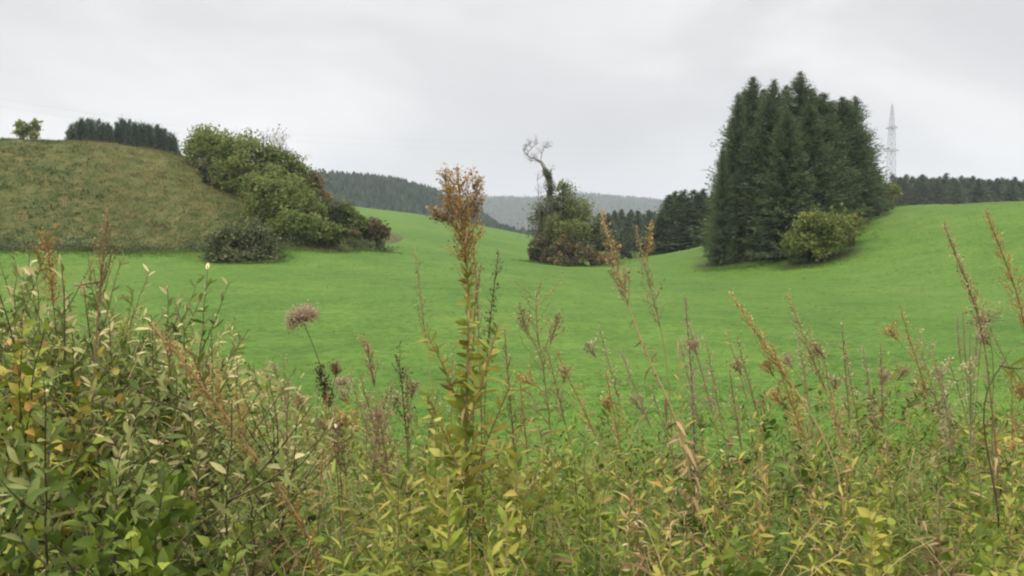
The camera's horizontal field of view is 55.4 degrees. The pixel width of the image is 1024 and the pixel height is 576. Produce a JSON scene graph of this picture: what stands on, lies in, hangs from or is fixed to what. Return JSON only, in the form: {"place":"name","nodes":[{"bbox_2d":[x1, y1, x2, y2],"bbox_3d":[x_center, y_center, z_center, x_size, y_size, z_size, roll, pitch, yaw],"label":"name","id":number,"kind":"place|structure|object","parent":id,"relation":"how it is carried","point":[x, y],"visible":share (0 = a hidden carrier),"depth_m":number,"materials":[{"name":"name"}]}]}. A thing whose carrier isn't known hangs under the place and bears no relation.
{"place":"outdoors","nodes":[
{"label":"outdoors","id":0,"kind":"place"},
{"bbox_2d":[0,136,403,252],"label":"embankment","id":1,"kind":"structure","parent":0,"point":[41,196],"depth_m":87.59,"materials":[{"name":"green plant"}]},
{"bbox_2d":[0,231,399,253],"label":"undergrowth","id":2,"kind":"object","parent":1,"relation":"on","point":[24,245],"visible":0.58,"depth_m":78.40,"materials":[{"name":"green plant"}]},
{"bbox_2d":[171,121,243,166],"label":"shrub","id":3,"kind":"object","parent":1,"relation":"on","point":[201,142],"visible":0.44,"depth_m":95.09,"materials":[{"name":"green plant"}]},
{"bbox_2d":[208,128,285,191],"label":"shrub","id":4,"kind":"object","parent":1,"relation":"on","point":[240,161],"visible":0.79,"depth_m":91.94,"materials":[{"name":"green plant"}]},
{"bbox_2d":[233,170,311,226],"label":"shrub","id":5,"kind":"object","parent":1,"relation":"on","point":[260,196],"visible":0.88,"depth_m":85.75,"materials":[{"name":"green plant"}]},
{"bbox_2d":[254,146,318,194],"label":"shrub","id":6,"kind":"object","parent":1,"relation":"on","point":[290,166],"visible":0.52,"depth_m":94.30,"materials":[{"name":"green plant"}]},
{"bbox_2d":[272,170,330,218],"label":"shrub","id":7,"kind":"object","parent":1,"relation":"on","point":[317,206],"visible":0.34,"depth_m":90.50,"materials":[{"name":"green plant"}]},
{"bbox_2d":[262,204,349,246],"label":"shrub","id":8,"kind":"object","parent":1,"relation":"on","point":[301,225],"visible":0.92,"depth_m":83.68,"materials":[{"name":"green plant"}]},
{"bbox_2d":[333,196,369,236],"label":"shrub","id":9,"kind":"object","parent":1,"relation":"on","point":[352,218],"visible":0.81,"depth_m":95.20,"materials":[{"name":"green plant"}]},
{"bbox_2d":[362,216,391,248],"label":"shrub","id":10,"kind":"object","parent":1,"relation":"on","point":[379,231],"visible":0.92,"depth_m":96.38,"materials":[{"name":"green plant"}]},
{"bbox_2d":[0,201,1023,575],"bbox_3d":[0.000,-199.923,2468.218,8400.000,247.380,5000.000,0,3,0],"label":"terrain","id":11,"kind":"structure","parent":0,"point":[914,233],"depth_m":34.07,"materials":[{"name":"green plant"}]},
{"bbox_2d":[0,237,105,552],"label":"willow shrub","id":12,"kind":"object","parent":11,"relation":"on","point":[23,306],"visible":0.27,"depth_m":3.21,"materials":[{"name":"green plant"}]},
{"bbox_2d":[28,218,78,476],"bbox_3d":[-1.457,0.688,3.139,0.151,1.822,0.133,-3,4,-43],"label":"weed","id":13,"kind":"object","parent":11,"relation":"on","point":[51,276],"visible":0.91,"depth_m":3.10,"materials":[{"name":"brown plant"}]},
{"bbox_2d":[0,312,128,575],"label":"yellowing shrub","id":14,"kind":"object","parent":11,"relation":"on","point":[29,388],"visible":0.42,"depth_m":2.73,"materials":[{"name":"green plant"}]},
{"bbox_2d":[73,207,120,526],"bbox_3d":[-1.245,0.684,2.945,0.146,1.850,0.142,-2,3,-30],"label":"tall weed","id":15,"kind":"object","parent":11,"relation":"on","point":[101,281],"visible":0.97,"depth_m":2.90,"materials":[{"name":"brown plant"}]},
{"bbox_2d":[0,251,204,574],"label":"willow shrub","id":16,"kind":"object","parent":11,"relation":"on","point":[72,329],"visible":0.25,"depth_m":3.37,"materials":[{"name":"green plant"}]},
{"bbox_2d":[0,364,231,575],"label":"willow shrub","id":17,"kind":"object","parent":11,"relation":"on","point":[140,496],"visible":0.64,"depth_m":2.33,"materials":[{"name":"green plant"}]},
{"bbox_2d":[0,451,248,575],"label":"weed bush","id":18,"kind":"object","parent":11,"relation":"on","point":[140,554],"visible":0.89,"depth_m":2.23,"materials":[{"name":"green plant"}]},
{"bbox_2d":[0,258,274,542],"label":"willow shrub","id":19,"kind":"object","parent":11,"relation":"on","point":[109,360],"visible":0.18,"depth_m":3.65,"materials":[{"name":"green plant"}]},
{"bbox_2d":[73,263,277,575],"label":"willow shrub","id":20,"kind":"object","parent":11,"relation":"on","point":[172,392],"visible":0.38,"depth_m":3.37,"materials":[{"name":"green plant"}]},
{"bbox_2d":[58,361,373,575],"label":"willow shrub","id":21,"kind":"object","parent":11,"relation":"on","point":[226,512],"visible":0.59,"depth_m":2.61,"materials":[{"name":"green plant"}]},
{"bbox_2d":[147,321,327,575],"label":"leaning weed","id":22,"kind":"object","parent":11,"relation":"on","point":[283,496],"visible":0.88,"depth_m":2.52,"materials":[{"name":"brown plant"}]},
{"bbox_2d":[197,216,288,263],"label":"round bush","id":23,"kind":"object","parent":11,"relation":"on","point":[256,243],"visible":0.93,"depth_m":72.79,"materials":[{"name":"green plant"}]},
{"bbox_2d":[163,353,364,575],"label":"willow shrub","id":24,"kind":"object","parent":11,"relation":"on","point":[271,471],"visible":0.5,"depth_m":2.92,"materials":[{"name":"green plant"}]},
{"bbox_2d":[282,300,345,566],"bbox_3d":[-0.660,0.816,3.236,0.219,1.558,0.162,1,3,11],"label":"dried umbel","id":25,"kind":"object","parent":11,"relation":"on","point":[306,313],"visible":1,"depth_m":3.20,"materials":[{"name":"brown plant"}]},
{"bbox_2d":[311,357,344,571],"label":"thistle","id":26,"kind":"object","parent":11,"relation":"on","point":[334,366],"visible":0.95,"depth_m":3.12,"materials":[{"name":"brown plant"}]},
{"bbox_2d":[305,391,358,572],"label":"thin weed","id":27,"kind":"object","parent":11,"relation":"on","point":[326,443],"visible":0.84,"depth_m":2.95,"materials":[{"name":"brown plant"}]},
{"bbox_2d":[316,402,354,572],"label":"thistle","id":28,"kind":"object","parent":11,"relation":"on","point":[339,448],"visible":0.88,"depth_m":2.93,"materials":[{"name":"plant"}]},
{"bbox_2d":[271,474,404,575],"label":"leafy herb","id":29,"kind":"object","parent":11,"relation":"on","point":[335,552],"visible":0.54,"depth_m":2.64,"materials":[{"name":"green plant"}]},
{"bbox_2d":[325,495,407,575],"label":"leafy herb","id":30,"kind":"object","parent":11,"relation":"on","point":[389,572],"visible":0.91,"depth_m":2.18,"materials":[{"name":"green plant"}]},
{"bbox_2d":[334,369,401,574],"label":"thin weed","id":31,"kind":"object","parent":11,"relation":"on","point":[343,394],"visible":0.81,"depth_m":3.16,"materials":[{"name":"brown plant"}]},
{"bbox_2d":[328,446,426,575],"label":"leafy herb","id":32,"kind":"object","parent":11,"relation":"on","point":[360,529],"visible":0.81,"depth_m":2.55,"materials":[{"name":"green plant"}]},
{"bbox_2d":[356,380,403,573],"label":"thistle","id":33,"kind":"object","parent":11,"relation":"on","point":[387,482],"visible":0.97,"depth_m":3.03,"materials":[{"name":"brown plant"}]},
{"bbox_2d":[395,366,423,575],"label":"thin weed","id":34,"kind":"object","parent":11,"relation":"on","point":[414,390],"visible":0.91,"depth_m":3.11,"materials":[{"name":"brown plant"}]},
{"bbox_2d":[256,168,585,246],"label":"forest","id":35,"kind":"object","parent":11,"relation":"on","point":[382,192],"visible":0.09,"depth_m":526.58,"materials":[{"name":"plant"}]},
{"bbox_2d":[418,417,465,575],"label":"leafy herb","id":36,"kind":"object","parent":11,"relation":"on","point":[432,465],"visible":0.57,"depth_m":2.81,"materials":[{"name":"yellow plant"}]},
{"bbox_2d":[0,204,909,272],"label":"rough grass","id":37,"kind":"structure","parent":11,"relation":"on","point":[716,269],"depth_m":81.30,"materials":[{"name":"green plant"}]},
{"bbox_2d":[416,160,518,575],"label":"tall weed","id":38,"kind":"object","parent":11,"relation":"on","point":[461,403],"visible":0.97,"depth_m":3.00,"materials":[{"name":"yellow plant"}]},
{"bbox_2d":[420,469,520,575],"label":"leafy herb","id":39,"kind":"object","parent":11,"relation":"on","point":[449,545],"visible":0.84,"depth_m":2.42,"materials":[{"name":"plant"}]},
{"bbox_2d":[467,238,500,573],"bbox_3d":[-0.084,0.704,3.239,0.175,1.780,0.167,0,3,0],"label":"weed","id":40,"kind":"object","parent":11,"relation":"on","point":[490,461],"visible":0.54,"depth_m":3.23,"materials":[{"name":"green plant"}]},
{"bbox_2d":[449,501,534,575],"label":"leafy herb","id":41,"kind":"object","parent":11,"relation":"on","point":[503,552],"visible":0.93,"depth_m":2.34,"materials":[{"name":"plant"}]},
{"bbox_2d":[0,290,1023,575],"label":"undergrowth","id":42,"kind":"object","parent":11,"relation":"on","point":[568,511],"visible":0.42,"depth_m":3.51,"materials":[{"name":"green plant"}]},
{"bbox_2d":[0,303,1023,575],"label":"dry stalks","id":43,"kind":"object","parent":11,"relation":"on","point":[404,497],"visible":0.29,"depth_m":3.54,"materials":[{"name":"plant"}]},
{"bbox_2d":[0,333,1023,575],"bbox_3d":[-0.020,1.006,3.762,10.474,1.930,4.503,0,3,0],"label":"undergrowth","id":44,"kind":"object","parent":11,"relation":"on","point":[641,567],"visible":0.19,"depth_m":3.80,"materials":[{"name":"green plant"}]},
{"bbox_2d":[497,329,531,566],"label":"weed","id":45,"kind":"object","parent":11,"relation":"on","point":[519,462],"visible":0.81,"depth_m":3.12,"materials":[{"name":"brown plant"}]},
{"bbox_2d":[487,425,555,575],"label":"leafy herb","id":46,"kind":"object","parent":11,"relation":"on","point":[518,513],"visible":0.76,"depth_m":2.87,"materials":[{"name":"green plant"}]},
{"bbox_2d":[522,136,557,264],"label":"dead tree","id":47,"kind":"object","parent":11,"relation":"on","point":[549,182],"visible":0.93,"depth_m":119.31,"materials":[{"name":"wood"}]},
{"bbox_2d":[510,272,572,575],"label":"weed","id":48,"kind":"object","parent":11,"relation":"on","point":[551,337],"visible":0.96,"depth_m":3.33,"materials":[{"name":"plant"}]},
{"bbox_2d":[525,233,565,263],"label":"shrub","id":49,"kind":"object","parent":11,"relation":"on","point":[538,251],"visible":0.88,"depth_m":118.12,"materials":[{"name":"green plant"}]},
{"bbox_2d":[461,191,664,230],"bbox_3d":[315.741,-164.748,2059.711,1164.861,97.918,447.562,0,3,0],"label":"forest","id":50,"kind":"object","parent":11,"relation":"on","point":[509,211],"visible":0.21,"depth_m":2042.18,"materials":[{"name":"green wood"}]},
{"bbox_2d":[536,177,601,264],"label":"airy tree","id":51,"kind":"object","parent":11,"relation":"on","point":[569,219],"visible":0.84,"depth_m":120.25,"materials":[{"name":"green plant"}]},
{"bbox_2d":[513,348,629,574],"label":"thin weed","id":52,"kind":"object","parent":11,"relation":"on","point":[590,424],"visible":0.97,"depth_m":2.97,"materials":[{"name":"plant"}]},
{"bbox_2d":[554,234,600,265],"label":"shrub","id":53,"kind":"object","parent":11,"relation":"on","point":[583,254],"visible":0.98,"depth_m":116.33,"materials":[{"name":"brown plant"}]},
{"bbox_2d":[559,426,627,575],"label":"leafy herb","id":54,"kind":"object","parent":11,"relation":"on","point":[582,560],"visible":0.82,"depth_m":2.90,"materials":[{"name":"green plant"}]},
{"bbox_2d":[556,516,639,575],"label":"leafy herb","id":55,"kind":"object","parent":11,"relation":"on","point":[597,570],"visible":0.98,"depth_m":2.34,"materials":[{"name":"plant"}]},
{"bbox_2d":[578,325,646,568],"bbox_3d":[0.364,0.855,3.486,0.260,1.456,0.129,0,3,0],"label":"thin weed","id":56,"kind":"object","parent":11,"relation":"on","point":[592,351],"visible":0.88,"depth_m":3.45,"materials":[{"name":"plant"}]},
{"bbox_2d":[599,368,643,575],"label":"thin weed","id":57,"kind":"object","parent":11,"relation":"on","point":[606,401],"visible":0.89,"depth_m":3.12,"materials":[{"name":"plant"}]},
{"bbox_2d":[599,229,656,258],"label":"shrub","id":58,"kind":"object","parent":11,"relation":"on","point":[630,243],"visible":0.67,"depth_m":141.13,"materials":[{"name":"green plant"}]},
{"bbox_2d":[617,458,674,575],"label":"leafy herb","id":59,"kind":"object","parent":11,"relation":"on","point":[657,521],"visible":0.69,"depth_m":2.83,"materials":[{"name":"green plant"}]},
{"bbox_2d":[616,480,684,575],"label":"leafy herb","id":60,"kind":"object","parent":11,"relation":"on","point":[639,527],"visible":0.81,"depth_m":2.73,"materials":[{"name":"green plant"}]},
{"bbox_2d":[596,208,707,574],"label":"leaning weed","id":61,"kind":"object","parent":11,"relation":"on","point":[679,423],"visible":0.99,"depth_m":2.91,"materials":[{"name":"plant"}]},
{"bbox_2d":[632,220,688,575],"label":"leaning weed","id":62,"kind":"object","parent":11,"relation":"on","point":[669,477],"visible":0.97,"depth_m":3.31,"materials":[{"name":"plant"}]},
{"bbox_2d":[649,520,711,575],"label":"leafy herb","id":63,"kind":"object","parent":11,"relation":"on","point":[670,552],"visible":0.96,"depth_m":2.33,"materials":[{"name":"plant"}]},
{"bbox_2d":[657,201,710,252],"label":"spruce tree","id":64,"kind":"object","parent":11,"relation":"on","point":[689,213],"visible":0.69,"depth_m":144.75,"materials":[{"name":"green plant"}]},
{"bbox_2d":[681,295,706,568],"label":"weed","id":65,"kind":"object","parent":11,"relation":"on","point":[693,431],"visible":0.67,"depth_m":3.22,"materials":[{"name":"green plant"}]},
{"bbox_2d":[678,338,721,571],"bbox_3d":[0.615,0.878,3.168,0.174,1.441,0.106,-1,3,-27],"label":"thin weed","id":66,"kind":"object","parent":11,"relation":"on","point":[703,458],"visible":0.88,"depth_m":3.15,"materials":[{"name":"brown plant"}]},
{"bbox_2d":[684,320,737,575],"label":"thin weed","id":67,"kind":"object","parent":11,"relation":"on","point":[693,343],"visible":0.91,"depth_m":3.03,"materials":[{"name":"brown plant"}]},
{"bbox_2d":[689,464,745,575],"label":"leafy herb","id":68,"kind":"object","parent":11,"relation":"on","point":[726,519],"visible":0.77,"depth_m":2.71,"materials":[{"name":"green plant"}]},
{"bbox_2d":[701,145,743,267],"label":"spruce tree","id":69,"kind":"object","parent":11,"relation":"on","point":[722,234],"visible":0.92,"depth_m":92.44,"materials":[{"name":"green plant"}]},
{"bbox_2d":[699,91,756,260],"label":"spruce tree","id":70,"kind":"object","parent":11,"relation":"on","point":[737,135],"visible":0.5,"depth_m":95.03,"materials":[{"name":"green plant"}]},
{"bbox_2d":[693,524,768,575],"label":"leafy herb","id":71,"kind":"object","parent":11,"relation":"on","point":[729,554],"visible":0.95,"depth_m":2.23,"materials":[{"name":"green plant"}]},
{"bbox_2d":[700,75,765,245],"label":"spruce tree","id":72,"kind":"object","parent":11,"relation":"on","point":[751,100],"visible":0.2,"depth_m":97.89,"materials":[{"name":"green plant"}]},
{"bbox_2d":[732,447,775,575],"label":"leafy herb","id":73,"kind":"object","parent":11,"relation":"on","point":[762,528],"visible":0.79,"depth_m":2.87,"materials":[{"name":"plant"}]},
{"bbox_2d":[724,334,784,575],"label":"thin weed","id":74,"kind":"object","parent":11,"relation":"on","point":[751,392],"visible":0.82,"depth_m":3.38,"materials":[{"name":"brown plant"}]},
{"bbox_2d":[706,98,806,261],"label":"spruce tree","id":75,"kind":"object","parent":11,"relation":"on","point":[769,108],"visible":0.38,"depth_m":92.86,"materials":[{"name":"green plant"}]},
{"bbox_2d":[716,78,813,258],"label":"spruce tree","id":76,"kind":"object","parent":11,"relation":"on","point":[773,91],"visible":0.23,"depth_m":93.64,"materials":[{"name":"green plant"}]},
{"bbox_2d":[739,110,830,263],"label":"spruce tree","id":77,"kind":"object","parent":11,"relation":"on","point":[786,203],"visible":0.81,"depth_m":89.00,"materials":[{"name":"green plant"}]},
{"bbox_2d":[728,288,856,575],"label":"leaning weed","id":78,"kind":"object","parent":11,"relation":"on","point":[768,356],"visible":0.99,"depth_m":2.92,"materials":[{"name":"plant"}]},
{"bbox_2d":[758,346,832,575],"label":"thin weed","id":79,"kind":"object","parent":11,"relation":"on","point":[766,363],"visible":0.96,"depth_m":2.93,"materials":[{"name":"brown plant"}]},
{"bbox_2d":[776,332,831,571],"bbox_3d":[0.995,0.867,3.332,0.199,1.445,0.115,0,3,0],"label":"thin weed","id":80,"kind":"object","parent":11,"relation":"on","point":[787,359],"visible":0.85,"depth_m":3.31,"materials":[{"name":"brown plant"}]},
{"bbox_2d":[754,104,860,240],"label":"spruce tree","id":81,"kind":"object","parent":11,"relation":"on","point":[813,146],"visible":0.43,"depth_m":92.65,"materials":[{"name":"green plant"}]},
{"bbox_2d":[777,461,859,575],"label":"leafy herb","id":82,"kind":"object","parent":11,"relation":"on","point":[810,566],"visible":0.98,"depth_m":2.55,"materials":[{"name":"green plant"}]},
{"bbox_2d":[776,202,861,262],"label":"bush","id":83,"kind":"object","parent":11,"relation":"on","point":[805,239],"visible":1,"depth_m":82.85,"materials":[{"name":"green plant"}]},
{"bbox_2d":[780,70,857,229],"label":"spruce tree","id":84,"kind":"object","parent":11,"relation":"on","point":[801,91],"visible":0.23,"depth_m":99.58,"materials":[{"name":"green plant"}]},
{"bbox_2d":[784,289,859,575],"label":"weed","id":85,"kind":"object","parent":11,"relation":"on","point":[830,417],"visible":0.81,"depth_m":3.02,"materials":[{"name":"plant"}]},
{"bbox_2d":[804,322,862,575],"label":"thin weed","id":86,"kind":"object","parent":11,"relation":"on","point":[848,411],"visible":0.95,"depth_m":2.94,"materials":[{"name":"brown plant"}]},
{"bbox_2d":[797,89,879,228],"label":"spruce tree","id":87,"kind":"object","parent":11,"relation":"on","point":[823,108],"visible":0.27,"depth_m":97.50,"materials":[{"name":"green plant"}]},
{"bbox_2d":[827,96,894,216],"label":"spruce tree","id":88,"kind":"object","parent":11,"relation":"on","point":[842,108],"visible":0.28,"depth_m":104.25,"materials":[{"name":"green plant"}]},
{"bbox_2d":[837,99,895,218],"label":"spruce tree","id":89,"kind":"object","parent":11,"relation":"on","point":[874,184],"visible":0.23,"depth_m":105.04,"materials":[{"name":"green plant"}]},
{"bbox_2d":[851,96,898,210],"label":"spruce tree","id":90,"kind":"object","parent":11,"relation":"on","point":[856,102],"visible":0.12,"depth_m":110.45,"materials":[{"name":"green plant"}]},
{"bbox_2d":[856,487,897,575],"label":"leafy herb","id":91,"kind":"object","parent":11,"relation":"on","point":[872,544],"visible":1,"depth_m":2.43,"materials":[{"name":"plant"}]},
{"bbox_2d":[856,434,906,575],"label":"leafy herb","id":92,"kind":"object","parent":11,"relation":"on","point":[892,506],"visible":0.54,"depth_m":2.90,"materials":[{"name":"green plant"}]},
{"bbox_2d":[874,342,913,573],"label":"thin weed","id":93,"kind":"object","parent":11,"relation":"on","point":[903,372],"visible":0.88,"depth_m":3.28,"materials":[{"name":"plant"}]},
{"bbox_2d":[884,448,946,575],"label":"leafy herb","id":94,"kind":"object","parent":11,"relation":"on","point":[923,509],"visible":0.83,"depth_m":2.80,"materials":[{"name":"plant"}]},
{"bbox_2d":[877,305,957,575],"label":"thin weed","id":95,"kind":"object","parent":11,"relation":"on","point":[920,370],"visible":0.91,"depth_m":3.21,"materials":[{"name":"brown plant"}]},
{"bbox_2d":[911,483,970,575],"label":"leafy herb","id":96,"kind":"object","parent":11,"relation":"on","point":[933,561],"visible":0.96,"depth_m":2.52,"materials":[{"name":"green plant"}]},
{"bbox_2d":[936,367,965,572],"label":"thin weed","id":97,"kind":"object","parent":11,"relation":"on","point":[962,525],"visible":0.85,"depth_m":3.04,"materials":[{"name":"brown plant"}]},
{"bbox_2d":[929,348,976,572],"bbox_3d":[1.416,0.893,3.152,0.173,1.411,0.104,0,3,0],"label":"thin weed","id":98,"kind":"object","parent":11,"relation":"on","point":[937,371],"visible":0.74,"depth_m":3.12,"materials":[{"name":"brown plant"}]},
{"bbox_2d":[940,355,993,567],"bbox_3d":[1.355,0.900,2.857,0.229,1.425,0.112,-1,3,-24],"label":"flowering weed","id":99,"kind":"object","parent":11,"relation":"on","point":[973,498],"visible":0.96,"depth_m":2.83,"materials":[{"name":"brown plant"}]},
{"bbox_2d":[942,219,1010,575],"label":"leaning weed","id":100,"kind":"object","parent":11,"relation":"on","point":[974,300],"visible":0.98,"depth_m":2.91,"materials":[{"name":"brown plant"}]},
{"bbox_2d":[970,528,1007,575],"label":"leafy herb","id":101,"kind":"object","parent":11,"relation":"on","point":[977,569],"visible":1,"depth_m":2.25,"materials":[{"name":"green plant"}]},
{"bbox_2d":[969,357,1023,571],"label":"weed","id":102,"kind":"object","parent":11,"relation":"on","point":[1010,372],"visible":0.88,"depth_m":2.72,"materials":[{"name":"brown plant"}]},
{"bbox_2d":[983,208,1023,547],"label":"leaning weed","id":103,"kind":"object","parent":11,"relation":"on","point":[991,228],"visible":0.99,"depth_m":3.00,"materials":[{"name":"brown plant"}]},
{"bbox_2d":[988,461,1023,575],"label":"leafy herb","id":104,"kind":"object","parent":11,"relation":"on","point":[1010,498],"visible":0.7,"depth_m":2.64,"materials":[{"name":"green plant"}]},
{"bbox_2d":[0,0,1023,200],"label":"sky","id":105,"kind":"structure","parent":0,"point":[618,81],"materials":[{"name":"white"}]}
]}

